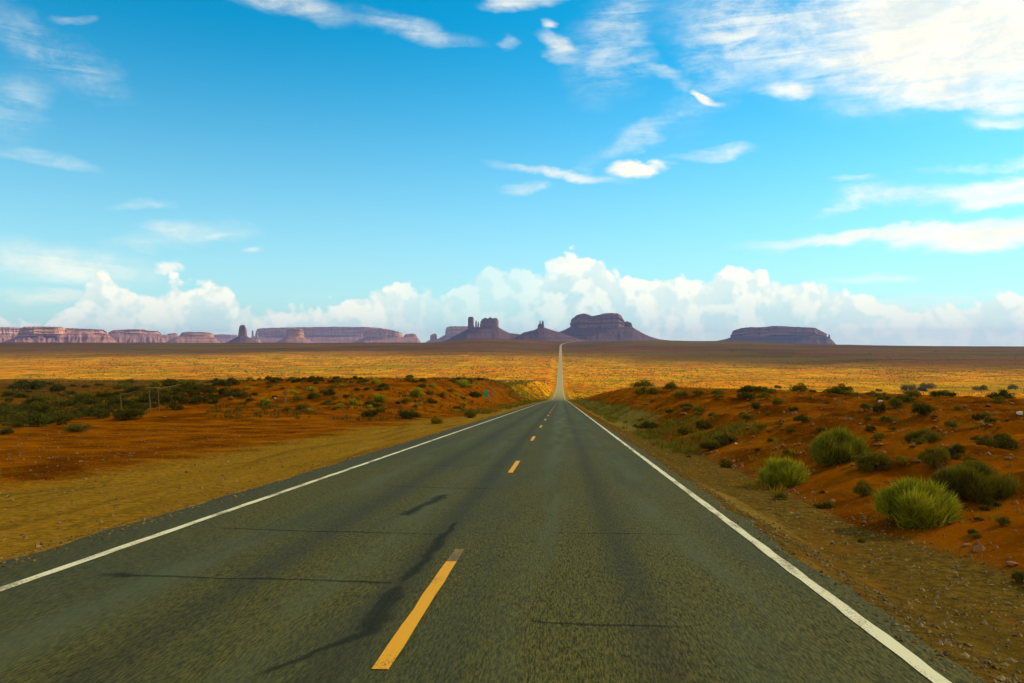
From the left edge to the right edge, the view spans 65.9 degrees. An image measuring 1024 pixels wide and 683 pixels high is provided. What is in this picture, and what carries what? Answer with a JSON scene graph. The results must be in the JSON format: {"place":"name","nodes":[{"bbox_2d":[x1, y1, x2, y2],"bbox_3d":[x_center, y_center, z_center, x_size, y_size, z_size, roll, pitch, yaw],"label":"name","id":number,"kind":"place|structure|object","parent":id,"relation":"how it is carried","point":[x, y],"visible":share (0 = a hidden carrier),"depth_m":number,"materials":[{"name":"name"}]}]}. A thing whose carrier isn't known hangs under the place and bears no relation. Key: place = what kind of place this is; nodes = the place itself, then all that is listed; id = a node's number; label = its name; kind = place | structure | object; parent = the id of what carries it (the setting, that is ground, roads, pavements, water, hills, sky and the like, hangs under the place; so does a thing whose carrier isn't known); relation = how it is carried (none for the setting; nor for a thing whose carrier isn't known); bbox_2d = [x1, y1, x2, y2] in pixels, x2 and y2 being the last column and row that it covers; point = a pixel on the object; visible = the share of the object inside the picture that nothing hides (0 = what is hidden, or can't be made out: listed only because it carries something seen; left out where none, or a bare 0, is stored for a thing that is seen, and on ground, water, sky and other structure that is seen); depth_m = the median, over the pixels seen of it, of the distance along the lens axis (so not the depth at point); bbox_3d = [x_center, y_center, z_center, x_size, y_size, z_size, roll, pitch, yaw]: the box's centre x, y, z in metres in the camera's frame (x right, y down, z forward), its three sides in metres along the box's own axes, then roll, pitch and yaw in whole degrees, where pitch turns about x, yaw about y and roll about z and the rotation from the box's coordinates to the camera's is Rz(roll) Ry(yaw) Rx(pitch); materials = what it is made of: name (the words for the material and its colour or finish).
{"place":"outdoors","nodes":[
{"label":"outdoors","id":0,"kind":"place"},
{"bbox_2d":[0,407,351,482],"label":"shrubs","id":1,"kind":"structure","parent":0,"point":[114,456],"depth_m":22.75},
{"bbox_2d":[0,341,986,682],"bbox_3d":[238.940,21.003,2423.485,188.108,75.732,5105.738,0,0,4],"label":"road","id":2,"kind":"structure","parent":0,"point":[558,537],"depth_m":6.80,"materials":[{"name":"asphalt"}]},
{"bbox_2d":[0,339,1023,682],"bbox_3d":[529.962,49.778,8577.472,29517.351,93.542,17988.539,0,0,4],"label":"ground","id":3,"kind":"structure","parent":0,"point":[160,461],"depth_m":30.29,"materials":[{"name":"soil"}]},
{"bbox_2d":[0,327,18,341],"bbox_3d":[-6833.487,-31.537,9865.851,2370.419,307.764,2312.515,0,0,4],"label":"corner mesa","id":4,"kind":"structure","parent":3,"relation":"on","point":[7,333],"depth_m":9930.16,"materials":[{"name":"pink stone"}]},
{"bbox_2d":[11,392,28,398],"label":"sagebrush","id":5,"kind":"object","parent":3,"relation":"on","point":[19,395],"visible":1,"depth_m":114.17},
{"bbox_2d":[13,380,43,390],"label":"sagebrush","id":6,"kind":"object","parent":3,"relation":"on","point":[35,384],"visible":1,"depth_m":176.36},
{"bbox_2d":[18,412,48,426],"bbox_3d":[-25.832,4.218,42.676,1.389,0.859,1.247,0,0,-40],"label":"sagebrush","id":7,"kind":"object","parent":3,"relation":"on","point":[34,419],"visible":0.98,"depth_m":42.62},
{"bbox_2d":[23,395,44,404],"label":"sagebrush","id":8,"kind":"object","parent":3,"relation":"on","point":[34,398],"visible":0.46,"depth_m":83.01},
{"bbox_2d":[34,404,52,412],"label":"sagebrush","id":9,"kind":"object","parent":3,"relation":"on","point":[43,407],"visible":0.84,"depth_m":58.01,"materials":[{"name":"green plant"}]},
{"bbox_2d":[49,383,67,391],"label":"sagebrush","id":10,"kind":"object","parent":3,"relation":"on","point":[54,387],"visible":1,"depth_m":164.52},
{"bbox_2d":[4,326,117,342],"bbox_3d":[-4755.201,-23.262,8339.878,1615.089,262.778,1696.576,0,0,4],"label":"banded mesa","id":11,"kind":"structure","parent":3,"relation":"on","point":[43,334],"depth_m":8169.48,"materials":[{"name":"red stone"}]},
{"bbox_2d":[59,399,76,405],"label":"sagebrush","id":12,"kind":"object","parent":3,"relation":"on","point":[69,402],"visible":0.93,"depth_m":66.53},
{"bbox_2d":[62,422,93,431],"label":"sagebrush","id":13,"kind":"object","parent":3,"relation":"on","point":[74,427],"visible":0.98,"depth_m":36.95,"materials":[{"name":"green plant"}]},
{"bbox_2d":[89,408,109,418],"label":"sagebrush","id":14,"kind":"object","parent":3,"relation":"on","point":[99,413],"visible":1,"depth_m":52.72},
{"bbox_2d":[0,379,213,423],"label":"flat scrub","id":15,"kind":"object","parent":3,"relation":"on","point":[7,417],"visible":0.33,"depth_m":62.22,"materials":[{"name":"plant"}]},
{"bbox_2d":[106,397,123,404],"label":"sagebrush","id":16,"kind":"object","parent":3,"relation":"on","point":[112,401],"visible":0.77,"depth_m":66.15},
{"bbox_2d":[111,408,147,419],"bbox_3d":[-25.141,4.778,51.997,2.276,0.892,1.803,0,0,-31],"label":"sagebrush","id":17,"kind":"object","parent":3,"relation":"on","point":[129,414],"visible":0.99,"depth_m":51.64,"materials":[{"name":"green plant"}]},
{"bbox_2d":[123,385,148,392],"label":"sagebrush","id":18,"kind":"object","parent":3,"relation":"on","point":[129,388],"visible":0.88,"depth_m":81.58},
{"bbox_2d":[108,329,178,342],"bbox_3d":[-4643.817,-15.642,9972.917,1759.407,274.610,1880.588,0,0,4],"label":"shaded mesa","id":19,"kind":"structure","parent":3,"relation":"on","point":[133,336],"depth_m":9748.24,"materials":[{"name":"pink stone"}]},
{"bbox_2d":[118,384,180,412],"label":"pole gate","id":20,"kind":"structure","parent":3,"relation":"on","point":[149,388],"depth_m":59.31,"materials":[{"name":"brown wood"}]},
{"bbox_2d":[141,390,161,400],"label":"sagebrush","id":21,"kind":"object","parent":3,"relation":"on","point":[151,395],"visible":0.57,"depth_m":69.51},
{"bbox_2d":[144,379,166,391],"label":"sagebrush","id":22,"kind":"object","parent":3,"relation":"on","point":[154,384],"visible":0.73,"depth_m":80.92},
{"bbox_2d":[156,393,170,403],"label":"sagebrush","id":23,"kind":"object","parent":3,"relation":"on","point":[164,398],"visible":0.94,"depth_m":66.90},
{"bbox_2d":[161,377,179,387],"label":"sagebrush","id":24,"kind":"object","parent":3,"relation":"on","point":[171,383],"visible":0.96,"depth_m":85.25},
{"bbox_2d":[165,400,183,410],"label":"sagebrush","id":25,"kind":"object","parent":3,"relation":"on","point":[173,405],"visible":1,"depth_m":61.38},
{"bbox_2d":[170,394,189,403],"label":"sagebrush","id":26,"kind":"object","parent":3,"relation":"on","point":[180,399],"visible":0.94,"depth_m":66.66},
{"bbox_2d":[176,379,196,387],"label":"sagebrush","id":27,"kind":"object","parent":3,"relation":"on","point":[188,382],"visible":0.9,"depth_m":84.77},
{"bbox_2d":[166,332,218,342],"bbox_3d":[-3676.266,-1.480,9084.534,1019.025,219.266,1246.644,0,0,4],"label":"dusty mesa","id":28,"kind":"structure","parent":3,"relation":"on","point":[195,337],"depth_m":8969.81,"materials":[{"name":"purple stone"}]},
{"bbox_2d":[188,394,209,403],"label":"sagebrush","id":29,"kind":"object","parent":3,"relation":"on","point":[198,399],"visible":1,"depth_m":66.90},
{"bbox_2d":[199,386,216,393],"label":"sagebrush","id":30,"kind":"object","parent":3,"relation":"on","point":[208,390],"visible":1,"depth_m":76.36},
{"bbox_2d":[215,379,232,385],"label":"sagebrush","id":31,"kind":"object","parent":3,"relation":"on","point":[225,383],"visible":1,"depth_m":91.61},
{"bbox_2d":[214,334,237,342],"bbox_3d":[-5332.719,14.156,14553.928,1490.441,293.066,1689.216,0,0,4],"label":"faint mesa","id":32,"kind":"structure","parent":3,"relation":"on","point":[222,338],"depth_m":14432.90,"materials":[{"name":"purple stone"}]},
{"bbox_2d":[218,386,233,396],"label":"sagebrush","id":33,"kind":"object","parent":3,"relation":"on","point":[224,391],"visible":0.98,"depth_m":76.01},
{"bbox_2d":[0,424,465,569],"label":"edge gravel","id":34,"kind":"structure","parent":3,"relation":"on","point":[60,542],"depth_m":10.67,"materials":[{"name":"gravel"}]},
{"bbox_2d":[0,411,479,551],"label":"pullout pebbles","id":35,"kind":"object","parent":3,"relation":"on","point":[41,543],"visible":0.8,"depth_m":19.57,"materials":[{"name":"gravel"}]},
{"bbox_2d":[232,389,250,397],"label":"sagebrush","id":36,"kind":"object","parent":3,"relation":"on","point":[238,394],"visible":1,"depth_m":72.15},
{"bbox_2d":[226,325,258,342],"bbox_3d":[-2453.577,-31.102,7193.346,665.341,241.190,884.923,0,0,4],"label":"tapered butte","id":37,"kind":"object","parent":3,"relation":"on","point":[242,337],"visible":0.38,"depth_m":7155.63,"materials":[{"name":"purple stone"}]},
{"bbox_2d":[0,376,520,420],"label":"shrubs","id":38,"kind":"object","parent":3,"relation":"on","point":[264,409],"visible":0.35,"depth_m":67.11,"materials":[{"name":"plant"}]},
{"bbox_2d":[275,329,313,342],"bbox_3d":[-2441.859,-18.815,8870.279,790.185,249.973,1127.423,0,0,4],"label":"block butte","id":39,"kind":"object","parent":3,"relation":"on","point":[295,335],"visible":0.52,"depth_m":8780.64,"materials":[{"name":"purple stone"}]},
{"bbox_2d":[293,402,312,409],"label":"sagebrush","id":40,"kind":"object","parent":3,"relation":"on","point":[302,406],"visible":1,"depth_m":61.21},
{"bbox_2d":[251,327,394,342],"bbox_3d":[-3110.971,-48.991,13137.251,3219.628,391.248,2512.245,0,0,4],"label":"long mesa","id":41,"kind":"structure","parent":3,"relation":"on","point":[325,335],"depth_m":12849.31,"materials":[{"name":"red stone"}]},
{"bbox_2d":[360,409,378,416],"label":"sagebrush","id":42,"kind":"object","parent":3,"relation":"on","point":[369,412],"visible":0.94,"depth_m":57.60,"materials":[{"name":"green plant"}]},
{"bbox_2d":[372,392,386,401],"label":"rabbitbrush","id":43,"kind":"object","parent":3,"relation":"on","point":[377,397],"visible":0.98,"depth_m":73.72,"materials":[{"name":"green plant"}]},
{"bbox_2d":[352,328,420,342],"bbox_3d":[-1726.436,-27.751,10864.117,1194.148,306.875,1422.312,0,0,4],"label":"sunlit mesa","id":44,"kind":"structure","parent":3,"relation":"on","point":[371,335],"depth_m":10700.56,"materials":[{"name":"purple stone"}]},
{"bbox_2d":[397,408,421,418],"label":"sagebrush","id":45,"kind":"object","parent":3,"relation":"on","point":[412,414],"visible":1,"depth_m":58.32,"materials":[{"name":"green plant"}]},
{"bbox_2d":[408,387,423,397],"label":"rabbitbrush","id":46,"kind":"object","parent":3,"relation":"on","point":[416,392],"visible":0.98,"depth_m":83.29,"materials":[{"name":"green plant"}]},
{"bbox_2d":[430,415,443,423],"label":"rabbitbrush","id":47,"kind":"object","parent":3,"relation":"on","point":[434,420],"visible":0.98,"depth_m":49.73,"materials":[{"name":"green plant"}]},
{"bbox_2d":[432,326,474,341],"bbox_3d":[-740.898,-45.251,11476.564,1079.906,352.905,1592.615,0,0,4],"label":"pale mesa","id":48,"kind":"structure","parent":3,"relation":"on","point":[451,331],"depth_m":11349.19,"materials":[{"name":"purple stone"}]},
{"bbox_2d":[463,407,476,417],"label":"sagebrush","id":49,"kind":"object","parent":3,"relation":"on","point":[471,413],"visible":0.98,"depth_m":61.54,"materials":[{"name":"green plant"}]},
{"bbox_2d":[445,317,519,340],"bbox_3d":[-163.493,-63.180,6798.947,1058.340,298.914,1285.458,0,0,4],"label":"castle butte","id":50,"kind":"object","parent":3,"relation":"on","point":[488,328],"visible":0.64,"depth_m":6701.49,"materials":[{"name":"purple stone"}]},
{"bbox_2d":[435,376,549,402],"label":"slope weeds","id":51,"kind":"object","parent":3,"relation":"on","point":[516,391],"visible":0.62,"depth_m":278.88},
{"bbox_2d":[452,400,546,413],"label":"verge weeds","id":52,"kind":"object","parent":3,"relation":"on","point":[485,410],"visible":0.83,"depth_m":104.88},
{"bbox_2d":[14,342,1023,398],"bbox_3d":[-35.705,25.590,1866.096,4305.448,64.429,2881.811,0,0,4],"label":"plain scrub","id":53,"kind":"object","parent":3,"relation":"on","point":[541,365],"visible":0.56,"depth_m":1325.60,"materials":[{"name":"plant"}]},
{"bbox_2d":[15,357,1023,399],"bbox_3d":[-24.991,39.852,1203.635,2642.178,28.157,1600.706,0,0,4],"label":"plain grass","id":54,"kind":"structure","parent":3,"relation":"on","point":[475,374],"depth_m":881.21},
{"bbox_2d":[512,320,583,340],"bbox_3d":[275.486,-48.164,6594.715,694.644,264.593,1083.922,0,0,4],"label":"spire butte","id":55,"kind":"object","parent":3,"relation":"on","point":[540,332],"visible":0.51,"depth_m":6524.22,"materials":[{"name":"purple stone"}]},
{"bbox_2d":[560,313,670,340],"bbox_3d":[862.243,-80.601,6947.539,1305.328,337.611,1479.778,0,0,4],"label":"broad butte","id":56,"kind":"object","parent":3,"relation":"on","point":[606,327],"visible":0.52,"depth_m":6792.45,"materials":[{"name":"red stone"}]},
{"bbox_2d":[633,386,647,394],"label":"sagebrush","id":57,"kind":"object","parent":3,"relation":"on","point":[643,390],"visible":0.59,"depth_m":88.87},
{"bbox_2d":[629,379,654,386],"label":"sagebrush","id":58,"kind":"object","parent":3,"relation":"on","point":[642,383],"visible":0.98,"depth_m":136.50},
{"bbox_2d":[639,420,659,428],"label":"sagebrush","id":59,"kind":"object","parent":3,"relation":"on","point":[647,424],"visible":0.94,"depth_m":38.72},
{"bbox_2d":[647,387,661,394],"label":"sagebrush","id":60,"kind":"object","parent":3,"relation":"on","point":[651,390],"visible":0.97,"depth_m":79.30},
{"bbox_2d":[568,398,766,453],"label":"verge weeds","id":61,"kind":"object","parent":3,"relation":"on","point":[673,445],"visible":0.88,"depth_m":31.86,"materials":[{"name":"plant"}]},
{"bbox_2d":[663,381,677,389],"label":"sagebrush","id":62,"kind":"object","parent":3,"relation":"on","point":[672,386],"visible":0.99,"depth_m":79.10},
{"bbox_2d":[671,390,688,396],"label":"sagebrush","id":63,"kind":"object","parent":3,"relation":"on","point":[683,393],"visible":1,"depth_m":55.03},
{"bbox_2d":[676,423,694,434],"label":"sagebrush","id":64,"kind":"object","parent":3,"relation":"on","point":[685,429],"visible":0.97,"depth_m":30.77,"materials":[{"name":"green plant"}]},
{"bbox_2d":[575,400,802,492],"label":"verge grass","id":65,"kind":"structure","parent":3,"relation":"on","point":[780,487],"depth_m":18.02,"materials":[{"name":"plant"}]},
{"bbox_2d":[694,420,713,429],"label":"sagebrush","id":66,"kind":"object","parent":3,"relation":"on","point":[702,423],"visible":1,"depth_m":31.02,"materials":[{"name":"green plant"}]},
{"bbox_2d":[696,438,726,449],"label":"sagebrush","id":67,"kind":"object","parent":3,"relation":"on","point":[709,444],"visible":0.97,"depth_m":23.50,"materials":[{"name":"green plant"}]},
{"bbox_2d":[716,434,738,443],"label":"sagebrush","id":68,"kind":"object","parent":3,"relation":"on","point":[727,438],"visible":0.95,"depth_m":23.63,"materials":[{"name":"green plant"}]},
{"bbox_2d":[737,385,755,392],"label":"sagebrush","id":69,"kind":"object","parent":3,"relation":"on","point":[748,389],"visible":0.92,"depth_m":52.46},
{"bbox_2d":[739,413,754,419],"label":"sagebrush","id":70,"kind":"object","parent":3,"relation":"on","point":[745,416],"visible":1,"depth_m":30.04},
{"bbox_2d":[740,393,755,399],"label":"sagebrush","id":71,"kind":"object","parent":3,"relation":"on","point":[749,396],"visible":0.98,"depth_m":40.57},
{"bbox_2d":[753,392,772,398],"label":"sagebrush","id":72,"kind":"object","parent":3,"relation":"on","point":[765,395],"visible":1,"depth_m":37.94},
{"bbox_2d":[719,326,836,344],"bbox_3d":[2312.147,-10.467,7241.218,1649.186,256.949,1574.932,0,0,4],"label":"flat mesa","id":73,"kind":"structure","parent":3,"relation":"on","point":[789,334],"depth_m":6997.64,"materials":[{"name":"red stone"}]},
{"bbox_2d":[772,491,788,499],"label":"sagebrush","id":74,"kind":"object","parent":3,"relation":"on","point":[782,495],"visible":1,"depth_m":13.20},
{"bbox_2d":[756,455,809,487],"bbox_3d":[5.189,2.483,15.081,1.066,0.668,1.042,0,0,36],"label":"rabbitbrush","id":75,"kind":"object","parent":3,"relation":"on","point":[788,472],"visible":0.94,"depth_m":14.88,"materials":[{"name":"green plant"}]},
{"bbox_2d":[787,382,809,391],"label":"sagebrush","id":76,"kind":"object","parent":3,"relation":"on","point":[799,387],"visible":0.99,"depth_m":68.11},
{"bbox_2d":[586,386,1015,448],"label":"bank weeds","id":77,"kind":"object","parent":3,"relation":"on","point":[905,425],"visible":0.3,"depth_m":23.07,"materials":[{"name":"plant"}]},
{"bbox_2d":[793,414,810,421],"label":"sagebrush","id":78,"kind":"object","parent":3,"relation":"on","point":[802,418],"visible":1,"depth_m":22.54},
{"bbox_2d":[597,388,1023,583],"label":"bank pebbles","id":79,"kind":"object","parent":3,"relation":"on","point":[979,548],"visible":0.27,"depth_m":18.46,"materials":[{"name":"red stone"}]},
{"bbox_2d":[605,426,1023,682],"bbox_3d":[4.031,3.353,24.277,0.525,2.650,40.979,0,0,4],"label":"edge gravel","id":80,"kind":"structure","parent":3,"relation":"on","point":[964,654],"depth_m":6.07,"materials":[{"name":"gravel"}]},
{"bbox_2d":[615,429,1023,682],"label":"shoulder pebbles","id":81,"kind":"object","parent":3,"relation":"on","point":[983,622],"visible":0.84,"depth_m":7.75,"materials":[{"name":"gravel"}]},
{"bbox_2d":[812,500,836,507],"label":"sagebrush","id":82,"kind":"object","parent":3,"relation":"on","point":[829,504],"visible":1,"depth_m":12.26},
{"bbox_2d":[808,424,870,465],"bbox_3d":[6.650,2.086,16.075,1.292,0.846,1.288,0,0,24],"label":"rabbitbrush","id":83,"kind":"object","parent":3,"relation":"on","point":[836,446],"visible":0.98,"depth_m":15.85,"materials":[{"name":"green plant"}]},
{"bbox_2d":[832,383,853,391],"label":"sagebrush","id":84,"kind":"object","parent":3,"relation":"on","point":[843,388],"visible":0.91,"depth_m":54.60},
{"bbox_2d":[851,478,873,496],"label":"sagebrush","id":85,"kind":"object","parent":3,"relation":"on","point":[862,490],"visible":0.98,"depth_m":12.51,"materials":[{"name":"green plant"}]},
{"bbox_2d":[858,402,872,410],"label":"sagebrush","id":86,"kind":"object","parent":3,"relation":"on","point":[866,405],"visible":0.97,"depth_m":24.46,"materials":[{"name":"green plant"}]},
{"bbox_2d":[854,447,892,471],"bbox_3d":[6.547,2.157,14.328,0.701,0.440,0.659,0,0,7],"label":"sagebrush","id":87,"kind":"object","parent":3,"relation":"on","point":[870,461],"visible":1,"depth_m":14.26,"materials":[{"name":"green plant"}]},
{"bbox_2d":[872,402,886,412],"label":"sagebrush","id":88,"kind":"object","parent":3,"relation":"on","point":[880,408],"visible":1,"depth_m":23.65,"materials":[{"name":"green plant"}]},
{"bbox_2d":[888,398,904,407],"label":"sagebrush","id":89,"kind":"object","parent":3,"relation":"on","point":[894,402],"visible":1,"depth_m":27.76,"materials":[{"name":"green plant"}]},
{"bbox_2d":[891,454,913,464],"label":"sagebrush","id":90,"kind":"object","parent":3,"relation":"on","point":[898,458],"visible":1,"depth_m":14.25,"materials":[{"name":"green plant"}]},
{"bbox_2d":[893,395,915,402],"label":"sagebrush","id":91,"kind":"object","parent":3,"relation":"on","point":[905,398],"visible":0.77,"depth_m":32.73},
{"bbox_2d":[899,384,917,390],"bbox_3d":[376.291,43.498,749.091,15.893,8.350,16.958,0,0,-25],"label":"sagebrush","id":92,"kind":"object","parent":3,"relation":"on","point":[904,387],"visible":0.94,"depth_m":747.11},
{"bbox_2d":[907,390,922,397],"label":"sagebrush","id":93,"kind":"object","parent":3,"relation":"on","point":[915,393],"visible":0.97,"depth_m":34.96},
{"bbox_2d":[863,476,971,531],"bbox_3d":[5.241,2.078,10.231,1.246,0.723,1.284,0,0,-41],"label":"rabbitbrush","id":94,"kind":"object","parent":3,"relation":"on","point":[920,503],"visible":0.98,"depth_m":9.96,"materials":[{"name":"green plant"}]},
{"bbox_2d":[911,437,927,443],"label":"sagebrush","id":95,"kind":"object","parent":3,"relation":"on","point":[922,440],"visible":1,"depth_m":15.22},
{"bbox_2d":[910,401,935,414],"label":"sagebrush","id":96,"kind":"object","parent":3,"relation":"on","point":[922,408],"visible":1,"depth_m":21.23,"materials":[{"name":"green plant"}]},
{"bbox_2d":[901,428,946,443],"bbox_3d":[9.091,2.065,17.292,0.791,0.405,0.942,0,0,-9],"label":"sagebrush","id":97,"kind":"object","parent":3,"relation":"on","point":[928,435],"visible":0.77,"depth_m":17.28,"materials":[{"name":"green plant"}]},
{"bbox_2d":[919,382,937,389],"bbox_3d":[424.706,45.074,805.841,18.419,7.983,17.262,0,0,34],"label":"sagebrush","id":98,"kind":"object","parent":3,"relation":"on","point":[929,385],"visible":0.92,"depth_m":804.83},
{"bbox_2d":[917,445,950,467],"bbox_3d":[7.321,1.979,13.700,0.560,0.395,0.632,0,0,16],"label":"sagebrush","id":99,"kind":"object","parent":3,"relation":"on","point":[932,456],"visible":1,"depth_m":13.62,"materials":[{"name":"green plant"}]},
{"bbox_2d":[929,390,946,396],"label":"sagebrush","id":100,"kind":"object","parent":3,"relation":"on","point":[935,393],"visible":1,"depth_m":39.42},
{"bbox_2d":[943,442,967,455],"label":"sagebrush","id":101,"kind":"object","parent":3,"relation":"on","point":[956,449],"visible":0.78,"depth_m":14.10,"materials":[{"name":"green plant"}]},
{"bbox_2d":[927,457,1023,501],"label":"sagebrush","id":102,"kind":"object","parent":3,"relation":"on","point":[976,480],"visible":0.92,"depth_m":10.88,"materials":[{"name":"green plant"}]},
{"bbox_2d":[982,497,1002,507],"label":"sagebrush","id":103,"kind":"object","parent":3,"relation":"on","point":[989,502],"visible":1,"depth_m":10.52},
{"bbox_2d":[973,433,1022,450],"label":"sagebrush","id":104,"kind":"object","parent":3,"relation":"on","point":[1004,441],"visible":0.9,"depth_m":14.85,"materials":[{"name":"green plant"}]},
{"bbox_2d":[984,388,1015,398],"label":"sagebrush","id":105,"kind":"object","parent":3,"relation":"on","point":[1004,393],"visible":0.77,"depth_m":71.22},
{"bbox_2d":[994,514,1010,525],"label":"sagebrush","id":106,"kind":"object","parent":3,"relation":"on","point":[1002,520],"visible":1,"depth_m":9.12,"materials":[{"name":"green plant"}]},
{"bbox_2d":[1010,567,1023,581],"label":"sagebrush","id":107,"kind":"object","parent":3,"relation":"on","point":[1017,575],"visible":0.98,"depth_m":7.29,"materials":[{"name":"green plant"}]},
{"bbox_2d":[0,0,1023,345],"label":"sky","id":108,"kind":"structure","parent":0,"point":[851,171],"materials":[{"name":"blue"}]},
{"bbox_2d":[612,388,1023,536],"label":"bank grass","id":109,"kind":"structure","parent":0,"point":[876,480],"depth_m":14.00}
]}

